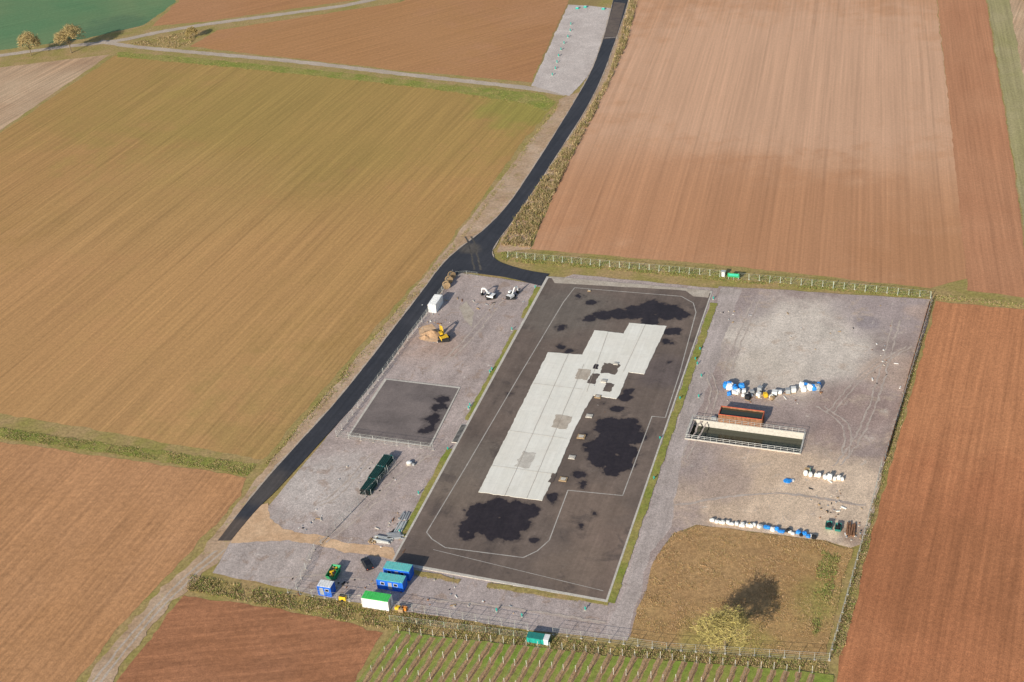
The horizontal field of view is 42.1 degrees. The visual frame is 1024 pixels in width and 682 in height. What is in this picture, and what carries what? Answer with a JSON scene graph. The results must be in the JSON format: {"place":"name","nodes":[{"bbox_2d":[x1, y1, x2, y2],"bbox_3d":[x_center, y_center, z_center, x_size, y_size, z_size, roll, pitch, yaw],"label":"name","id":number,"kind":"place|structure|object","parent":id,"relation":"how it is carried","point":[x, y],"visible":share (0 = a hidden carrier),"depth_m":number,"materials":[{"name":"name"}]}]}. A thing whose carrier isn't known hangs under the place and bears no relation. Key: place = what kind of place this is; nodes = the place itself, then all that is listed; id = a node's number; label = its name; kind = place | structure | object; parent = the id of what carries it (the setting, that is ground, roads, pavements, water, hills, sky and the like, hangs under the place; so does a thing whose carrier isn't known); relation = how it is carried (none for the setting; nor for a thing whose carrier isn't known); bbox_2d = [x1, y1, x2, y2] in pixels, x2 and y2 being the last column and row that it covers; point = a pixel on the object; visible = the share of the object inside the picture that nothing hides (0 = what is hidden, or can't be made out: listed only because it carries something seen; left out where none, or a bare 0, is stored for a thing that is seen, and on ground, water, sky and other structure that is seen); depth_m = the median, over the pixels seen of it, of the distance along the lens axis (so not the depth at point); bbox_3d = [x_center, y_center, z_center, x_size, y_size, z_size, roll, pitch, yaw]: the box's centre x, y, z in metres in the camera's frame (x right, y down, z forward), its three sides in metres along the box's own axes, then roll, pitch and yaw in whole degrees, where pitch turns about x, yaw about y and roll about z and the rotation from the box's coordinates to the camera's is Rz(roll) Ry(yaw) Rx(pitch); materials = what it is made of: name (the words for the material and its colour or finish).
{"place":"outdoors","nodes":[
{"label":"outdoors","id":0,"kind":"place"},
{"bbox_2d":[0,54,108,129],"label":"stubble field","id":1,"kind":"structure","parent":0,"point":[25,88],"depth_m":575.39,"materials":[{"name":"plant"}]},
{"bbox_2d":[0,0,174,49],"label":"crop field","id":2,"kind":"structure","parent":0,"point":[45,21],"depth_m":649.89,"materials":[{"name":"plant"}]},
{"bbox_2d":[0,443,247,681],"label":"ploughed field","id":3,"kind":"structure","parent":0,"point":[95,549],"depth_m":307.36,"materials":[{"name":"soil"}]},
{"bbox_2d":[0,427,256,474],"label":"grass verge","id":4,"kind":"object","parent":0,"point":[147,451],"depth_m":336.09,"materials":[{"name":"plant"}]},
{"bbox_2d":[87,550,224,681],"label":"farm track","id":5,"kind":"structure","parent":0,"point":[166,589],"depth_m":284.66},
{"bbox_2d":[92,552,214,681],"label":"wheel rut","id":6,"kind":"structure","parent":5,"relation":"on","point":[141,622],"depth_m":284.29,"materials":[{"name":"soil"}]},
{"bbox_2d":[99,549,225,681],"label":"wheel rut","id":7,"kind":"structure","parent":5,"relation":"on","point":[144,627],"depth_m":284.00,"materials":[{"name":"soil"}]},
{"bbox_2d":[0,0,374,56],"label":"farm track","id":8,"kind":"structure","parent":0,"point":[186,27],"depth_m":623.66,"materials":[{"name":"gravel"}]},
{"bbox_2d":[119,596,383,681],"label":"ploughed field","id":9,"kind":"structure","parent":0,"point":[196,639],"depth_m":274.48,"materials":[{"name":"soil"}]},
{"bbox_2d":[153,0,353,25],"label":"ploughed field","id":10,"kind":"structure","parent":0,"point":[184,11],"depth_m":641.20,"materials":[{"name":"brown soil"}]},
{"bbox_2d":[0,55,550,458],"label":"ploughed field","id":11,"kind":"structure","parent":0,"point":[235,261],"depth_m":438.18,"materials":[{"name":"brown soil"}]},
{"bbox_2d":[233,504,394,559],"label":"sand track","id":12,"kind":"structure","parent":0,"point":[260,525],"depth_m":303.67,"materials":[{"name":"sand"}]},
{"bbox_2d":[98,40,565,95],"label":"farm track","id":13,"kind":"structure","parent":0,"point":[406,74],"depth_m":563.32,"materials":[{"name":"gravel"}]},
{"bbox_2d":[116,52,556,110],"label":"grass verge","id":14,"kind":"object","parent":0,"point":[517,95],"depth_m":546.72,"materials":[{"name":"plant"}]},
{"bbox_2d":[191,0,567,81],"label":"ploughed field","id":15,"kind":"structure","parent":0,"point":[509,40],"depth_m":591.03,"materials":[{"name":"brown soil"}]},
{"bbox_2d":[201,94,577,555],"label":"dirt verge","id":16,"kind":"structure","parent":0,"point":[513,181],"depth_m":418.53,"materials":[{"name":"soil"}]},
{"bbox_2d":[233,5,611,518],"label":"gravel shoulder","id":17,"kind":"object","parent":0,"point":[332,404],"visible":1,"depth_m":394.56},
{"bbox_2d":[218,0,627,540],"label":"asphalt road","id":18,"kind":"structure","parent":0,"point":[459,260],"depth_m":397.83,"materials":[{"name":"asphalt"}]},
{"bbox_2d":[212,273,716,639],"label":"gravel yard","id":19,"kind":"structure","parent":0,"point":[321,471],"depth_m":314.30,"materials":[{"name":"gravel"}]},
{"bbox_2d":[317,579,335,596],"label":"storage container","id":20,"kind":"object","parent":19,"relation":"on","point":[328,586],"visible":1,"depth_m":285.50,"materials":[{"name":"metal"}]},
{"bbox_2d":[325,564,340,579],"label":"waste skip","id":21,"kind":"object","parent":19,"relation":"on","point":[333,572],"visible":1,"depth_m":290.88,"materials":[{"name":"green paint"}]},
{"bbox_2d":[295,462,395,588],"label":"rut","id":22,"kind":"structure","parent":19,"relation":"on","point":[339,524],"depth_m":306.01,"materials":[{"name":"soil"}]},
{"bbox_2d":[359,477,377,495],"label":"pipe stack","id":23,"kind":"object","parent":19,"relation":"on","point":[364,489],"visible":1,"depth_m":314.83,"materials":[{"name":"plastic"}]},
{"bbox_2d":[361,590,392,610],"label":"shipping container","id":24,"kind":"object","parent":19,"relation":"on","point":[376,600],"visible":1,"depth_m":280.88,"materials":[{"name":"metal"}]},
{"bbox_2d":[368,465,385,481],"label":"pipe stack","id":25,"kind":"object","parent":19,"relation":"on","point":[377,471],"visible":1,"depth_m":319.40,"materials":[{"name":"plastic"}]},
{"bbox_2d":[326,452,433,542],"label":"wheel rut","id":26,"kind":"structure","parent":19,"relation":"on","point":[374,504],"depth_m":313.00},
{"bbox_2d":[377,454,393,469],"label":"pipe stack","id":27,"kind":"object","parent":19,"relation":"on","point":[386,460],"visible":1,"depth_m":323.03,"materials":[{"name":"plastic"}]},
{"bbox_2d":[376,572,407,591],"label":"office container","id":28,"kind":"object","parent":19,"relation":"on","point":[391,582],"visible":1,"depth_m":285.48,"materials":[{"name":"metal"}]},
{"bbox_2d":[335,271,451,435],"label":"site fence","id":29,"kind":"object","parent":19,"relation":"on","point":[391,359],"visible":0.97,"depth_m":362.10,"materials":[{"name":"metal"}]},
{"bbox_2d":[383,561,413,580],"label":"office container","id":30,"kind":"object","parent":19,"relation":"on","point":[404,569],"visible":0.93,"depth_m":288.23,"materials":[{"name":"metal"}]},
{"bbox_2d":[350,380,457,444],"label":"asphalt pad","id":31,"kind":"object","parent":19,"relation":"on","point":[405,411],"visible":1,"depth_m":342.05,"materials":[{"name":"asphalt"}]},
{"bbox_2d":[348,378,459,446],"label":"kerb","id":32,"kind":"structure","parent":19,"relation":"on","point":[375,394],"depth_m":343.46,"materials":[{"name":"concrete"}]},
{"bbox_2d":[286,586,528,630],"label":"wire fence","id":33,"kind":"object","parent":19,"relation":"on","point":[418,608],"visible":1,"depth_m":278.57,"materials":[{"name":"metal"}]},
{"bbox_2d":[401,448,451,536],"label":"grass strip","id":34,"kind":"object","parent":19,"relation":"on","point":[421,500],"depth_m":314.30,"materials":[{"name":"plant"}]},
{"bbox_2d":[428,294,442,312],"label":"shipping container","id":35,"kind":"object","parent":19,"relation":"on","point":[435,303],"visible":1,"depth_m":384.23,"materials":[{"name":"metal"}]},
{"bbox_2d":[413,571,460,582],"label":"grass strip","id":36,"kind":"object","parent":19,"relation":"on","point":[441,577],"depth_m":288.51,"materials":[{"name":"plant"}]},
{"bbox_2d":[461,301,473,326],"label":"sand patch","id":37,"kind":"object","parent":19,"relation":"on","point":[467,312],"visible":1,"depth_m":381.89,"materials":[{"name":"soil"}]},
{"bbox_2d":[465,329,516,420],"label":"grass strip","id":38,"kind":"object","parent":19,"relation":"on","point":[485,384],"depth_m":353.58,"materials":[{"name":"plant"}]},
{"bbox_2d":[426,599,600,621],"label":"wheel rut","id":39,"kind":"structure","parent":19,"relation":"on","point":[517,609],"depth_m":278.09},
{"bbox_2d":[431,599,605,621],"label":"wheel rut","id":40,"kind":"structure","parent":19,"relation":"on","point":[447,600],"depth_m":278.38,"materials":[{"name":"gravel"}]},
{"bbox_2d":[488,583,607,604],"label":"grass strip","id":41,"kind":"object","parent":19,"relation":"on","point":[527,590],"depth_m":281.56,"materials":[{"name":"plant"}]},
{"bbox_2d":[394,278,709,598],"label":"asphalt pad","id":42,"kind":"object","parent":19,"relation":"on","point":[584,546],"visible":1,"depth_m":318.29,"materials":[{"name":"asphalt"}]},
{"bbox_2d":[479,323,666,500],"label":"concrete slab","id":43,"kind":"structure","parent":42,"relation":"on","point":[617,347],"depth_m":341.19,"materials":[{"name":"concrete"}]},
{"bbox_2d":[516,451,535,468],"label":"slab patch","id":44,"kind":"object","parent":43,"relation":"on","point":[525,459],"visible":1,"depth_m":321.18,"materials":[{"name":"concrete"}]},
{"bbox_2d":[551,414,571,428],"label":"slab patch","id":45,"kind":"object","parent":43,"relation":"on","point":[564,422],"visible":1,"depth_m":333.27,"materials":[{"name":"concrete"}]},
{"bbox_2d":[600,363,618,374],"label":"slab patch","id":46,"kind":"object","parent":43,"relation":"on","point":[608,368],"visible":1,"depth_m":352.04,"materials":[{"name":"concrete"}]},
{"bbox_2d":[551,276,709,297],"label":"concrete strip","id":47,"kind":"object","parent":42,"relation":"on","point":[693,292],"visible":1,"depth_m":389.32,"materials":[{"name":"concrete"}]},
{"bbox_2d":[392,276,712,601],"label":"kerb","id":48,"kind":"structure","parent":19,"relation":"on","point":[440,473],"depth_m":308.14,"materials":[{"name":"concrete"}]},
{"bbox_2d":[292,289,902,613],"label":"construction debris","id":49,"kind":"object","parent":19,"relation":"on","point":[820,392],"visible":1,"depth_m":304.22,"materials":[{"name":"grey paint"}]},
{"bbox_2d":[608,303,716,601],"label":"grass strip","id":50,"kind":"object","parent":19,"relation":"on","point":[640,516],"depth_m":317.03,"materials":[{"name":"plant"}]},
{"bbox_2d":[400,0,600,63],"bbox_3d":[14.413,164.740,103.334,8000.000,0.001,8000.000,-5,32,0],"label":"ground","id":51,"kind":"structure","parent":0,"point":[595,3],"depth_m":609.44,"materials":[{"name":"soil"}]},
{"bbox_2d":[0,0,1023,681],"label":"grass verge","id":52,"kind":"object","parent":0,"point":[554,270],"depth_m":364.05,"materials":[{"name":"plant"}]},
{"bbox_2d":[17,29,40,55],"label":"deciduous tree","id":53,"kind":"object","parent":52,"relation":"on","point":[32,39],"visible":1,"depth_m":599.30,"materials":[{"name":"yellow plant"}]},
{"bbox_2d":[53,24,84,52],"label":"deciduous tree","id":54,"kind":"object","parent":52,"relation":"on","point":[67,32],"visible":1,"depth_m":598.98,"materials":[{"name":"yellow plant"}]},
{"bbox_2d":[127,29,199,47],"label":"verge brush","id":55,"kind":"object","parent":52,"relation":"on","point":[178,44],"visible":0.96,"depth_m":607.90,"materials":[{"name":"yellow plant"}]},
{"bbox_2d":[185,575,828,673],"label":"verge grass","id":56,"kind":"structure","parent":52,"relation":"on","point":[365,614],"depth_m":275.58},
{"bbox_2d":[526,631,549,645],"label":"shipping container","id":57,"kind":"object","parent":56,"relation":"on","point":[540,638],"visible":1,"depth_m":269.01,"materials":[{"name":"metal"}]},
{"bbox_2d":[501,0,636,247],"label":"verge brush","id":58,"kind":"object","parent":52,"relation":"on","point":[533,223],"visible":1,"depth_m":453.99,"materials":[{"name":"brown plant"}]},
{"bbox_2d":[362,629,812,681],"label":"vineyard trellis","id":59,"kind":"object","parent":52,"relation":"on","point":[539,662],"visible":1,"depth_m":263.46,"materials":[{"name":"plant"}]},
{"bbox_2d":[507,251,719,276],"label":"wire fence","id":60,"kind":"object","parent":52,"relation":"on","point":[614,262],"visible":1,"depth_m":398.29,"materials":[{"name":"metal"}]},
{"bbox_2d":[552,628,830,660],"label":"wire fence","id":61,"kind":"object","parent":52,"relation":"on","point":[710,652],"visible":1,"depth_m":263.94,"materials":[{"name":"metal"}]},
{"bbox_2d":[501,251,930,297],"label":"verge grass","id":62,"kind":"structure","parent":52,"relation":"on","point":[651,270],"depth_m":390.82,"materials":[{"name":"plant"}]},
{"bbox_2d":[689,604,751,649],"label":"deciduous tree","id":63,"kind":"object","parent":52,"relation":"on","point":[735,617],"visible":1,"depth_m":259.50,"materials":[{"name":"yellow plant"}]},
{"bbox_2d":[738,273,931,298],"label":"wire fence","id":64,"kind":"object","parent":52,"relation":"on","point":[833,285],"visible":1,"depth_m":378.58,"materials":[{"name":"metal"}]},
{"bbox_2d":[828,461,881,659],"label":"wire fence","id":65,"kind":"object","parent":52,"relation":"on","point":[866,525],"visible":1,"depth_m":282.26,"materials":[{"name":"metal"}]},
{"bbox_2d":[830,307,931,658],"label":"verge grass","id":66,"kind":"structure","parent":52,"relation":"on","point":[865,543],"depth_m":287.90,"materials":[{"name":"plant"}]},
{"bbox_2d":[933,294,1023,308],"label":"verge grass","id":67,"kind":"structure","parent":52,"relation":"on","point":[984,301],"depth_m":367.40,"materials":[{"name":"plant"}]},
{"bbox_2d":[492,0,628,256],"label":"gravel shoulder","id":68,"kind":"object","parent":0,"point":[572,130],"visible":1,"depth_m":490.32},
{"bbox_2d":[496,5,632,251],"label":"dirt verge","id":69,"kind":"structure","parent":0,"point":[508,248],"depth_m":468.41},
{"bbox_2d":[532,5,610,95],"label":"gravel lot","id":70,"kind":"structure","parent":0,"point":[577,51],"depth_m":558.93,"materials":[{"name":"gravel"}]},
{"bbox_2d":[355,631,832,681],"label":"vineyard ground","id":71,"kind":"structure","parent":0,"point":[821,677],"depth_m":263.89,"materials":[{"name":"plant"}]},
{"bbox_2d":[362,633,400,681],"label":"vine row soil","id":72,"kind":"structure","parent":71,"relation":"on","point":[380,661],"depth_m":269.10,"materials":[{"name":"soil"}]},
{"bbox_2d":[376,634,411,681],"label":"vine row soil","id":73,"kind":"structure","parent":71,"relation":"on","point":[391,662],"depth_m":268.58,"materials":[{"name":"soil"}]},
{"bbox_2d":[388,635,423,681],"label":"vine row soil","id":74,"kind":"structure","parent":71,"relation":"on","point":[394,677],"depth_m":268.29,"materials":[{"name":"soil"}]},
{"bbox_2d":[402,637,434,681],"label":"vine row soil","id":75,"kind":"structure","parent":71,"relation":"on","point":[410,670],"depth_m":268.05,"materials":[{"name":"soil"}]},
{"bbox_2d":[413,637,446,681],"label":"vine row soil","id":76,"kind":"structure","parent":71,"relation":"on","point":[426,665],"depth_m":267.40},
{"bbox_2d":[426,639,456,681],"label":"vine row soil","id":77,"kind":"structure","parent":71,"relation":"on","point":[450,647],"depth_m":267.51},
{"bbox_2d":[439,640,468,681],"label":"vine row soil","id":78,"kind":"structure","parent":71,"relation":"on","point":[457,657],"depth_m":266.85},
{"bbox_2d":[452,640,481,681],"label":"vine row soil","id":79,"kind":"structure","parent":71,"relation":"on","point":[472,653],"depth_m":266.77,"materials":[{"name":"soil"}]},
{"bbox_2d":[464,642,492,681],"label":"vine row soil","id":80,"kind":"structure","parent":71,"relation":"on","point":[479,663],"depth_m":265.89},
{"bbox_2d":[479,643,504,681],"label":"vine row soil","id":81,"kind":"structure","parent":71,"relation":"on","point":[497,651],"depth_m":265.82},
{"bbox_2d":[490,645,516,681],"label":"vine row soil","id":82,"kind":"structure","parent":71,"relation":"on","point":[511,650],"depth_m":265.40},
{"bbox_2d":[503,645,528,681],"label":"vine row soil","id":83,"kind":"structure","parent":71,"relation":"on","point":[523,650],"depth_m":265.03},
{"bbox_2d":[517,646,539,681],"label":"vine row soil","id":84,"kind":"structure","parent":71,"relation":"on","point":[522,672],"depth_m":264.42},
{"bbox_2d":[528,647,551,681],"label":"vine row soil","id":85,"kind":"structure","parent":71,"relation":"on","point":[541,665],"depth_m":264.37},
{"bbox_2d":[542,649,564,681],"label":"vine row soil","id":86,"kind":"structure","parent":71,"relation":"on","point":[554,663],"depth_m":263.98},
{"bbox_2d":[555,651,576,681],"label":"vine row soil","id":87,"kind":"structure","parent":71,"relation":"on","point":[571,656],"depth_m":263.69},
{"bbox_2d":[567,651,588,681],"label":"vine row soil","id":88,"kind":"structure","parent":71,"relation":"on","point":[573,676],"depth_m":263.02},
{"bbox_2d":[581,651,600,681],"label":"vine row soil","id":89,"kind":"structure","parent":71,"relation":"on","point":[591,669],"depth_m":262.46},
{"bbox_2d":[595,653,614,681],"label":"vine row soil","id":90,"kind":"structure","parent":71,"relation":"on","point":[608,658],"depth_m":262.86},
{"bbox_2d":[604,2,624,38],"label":"asphalt apron","id":91,"kind":"object","parent":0,"point":[612,28],"visible":1,"depth_m":586.15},
{"bbox_2d":[603,287,740,638],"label":"gravel lane","id":92,"kind":"structure","parent":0,"point":[657,523],"depth_m":313.24,"materials":[{"name":"gravel"}]},
{"bbox_2d":[628,525,852,655],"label":"dry meadow","id":93,"kind":"structure","parent":0,"point":[729,570],"depth_m":278.36,"materials":[{"name":"plant"}]},
{"bbox_2d":[811,550,839,634],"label":"meadow grass","id":94,"kind":"structure","parent":93,"relation":"on","point":[826,584],"depth_m":279.62,"materials":[{"name":"plant"}]},
{"bbox_2d":[531,0,966,288],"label":"ploughed field","id":95,"kind":"structure","parent":0,"point":[810,137],"depth_m":462.70,"materials":[{"name":"brown soil"}]},
{"bbox_2d":[628,286,930,636],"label":"gravel yard","id":96,"kind":"structure","parent":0,"point":[772,353],"depth_m":331.00,"materials":[{"name":"gravel"}]},
{"bbox_2d":[723,381,744,393],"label":"wrapped material pile","id":97,"kind":"object","parent":96,"relation":"on","point":[729,385],"visible":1,"depth_m":339.07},
{"bbox_2d":[711,406,764,426],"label":"open steel tank","id":98,"kind":"object","parent":96,"relation":"on","point":[741,415],"visible":1,"depth_m":327.24,"materials":[{"name":"metal"}]},
{"bbox_2d":[685,415,805,453],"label":"concrete basin","id":99,"kind":"object","parent":96,"relation":"in","point":[763,438],"visible":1,"depth_m":324.79,"materials":[{"name":"grey concrete"}]},
{"bbox_2d":[674,493,858,505],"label":"wheel rut","id":100,"kind":"structure","parent":96,"relation":"on","point":[767,494],"depth_m":303.06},
{"bbox_2d":[681,493,864,506],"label":"wheel rut","id":101,"kind":"structure","parent":96,"relation":"on","point":[770,494],"depth_m":303.23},
{"bbox_2d":[777,528,816,538],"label":"bulk bags","id":102,"kind":"object","parent":96,"relation":"on","point":[804,533],"visible":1,"depth_m":291.20,"materials":[{"name":"fabric"}]},
{"bbox_2d":[799,382,820,391],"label":"wrapped material pile","id":103,"kind":"object","parent":96,"relation":"on","point":[804,386],"visible":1,"depth_m":336.51,"materials":[{"name":"white plastic"}]},
{"bbox_2d":[803,470,843,480],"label":"bulk bag row","id":104,"kind":"object","parent":96,"relation":"on","point":[825,476],"visible":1,"depth_m":306.52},
{"bbox_2d":[834,319,894,465],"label":"wheel rut","id":105,"kind":"structure","parent":96,"relation":"on","point":[863,419],"depth_m":332.37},
{"bbox_2d":[840,319,900,464],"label":"wheel rut","id":106,"kind":"structure","parent":96,"relation":"on","point":[881,387],"depth_m":333.53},
{"bbox_2d":[883,295,932,462],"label":"post fence","id":107,"kind":"object","parent":96,"relation":"on","point":[903,396],"visible":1,"depth_m":336.92,"materials":[{"name":"metal"}]},
{"bbox_2d":[836,301,1023,681],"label":"ploughed field","id":108,"kind":"structure","parent":0,"point":[940,596],"depth_m":290.13,"materials":[{"name":"red soil"}]},
{"bbox_2d":[937,0,1023,297],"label":"ploughed field","id":109,"kind":"structure","parent":0,"point":[989,213],"depth_m":445.42,"materials":[{"name":"orange soil"}]},
{"bbox_2d":[987,0,1023,232],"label":"grass lane","id":110,"kind":"object","parent":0,"point":[1009,63],"depth_m":499.39,"materials":[{"name":"plant"}]},
{"bbox_2d":[1009,0,1023,79],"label":"stubble field","id":111,"kind":"structure","parent":0,"point":[1017,9],"depth_m":546.43,"materials":[{"name":"plant"}]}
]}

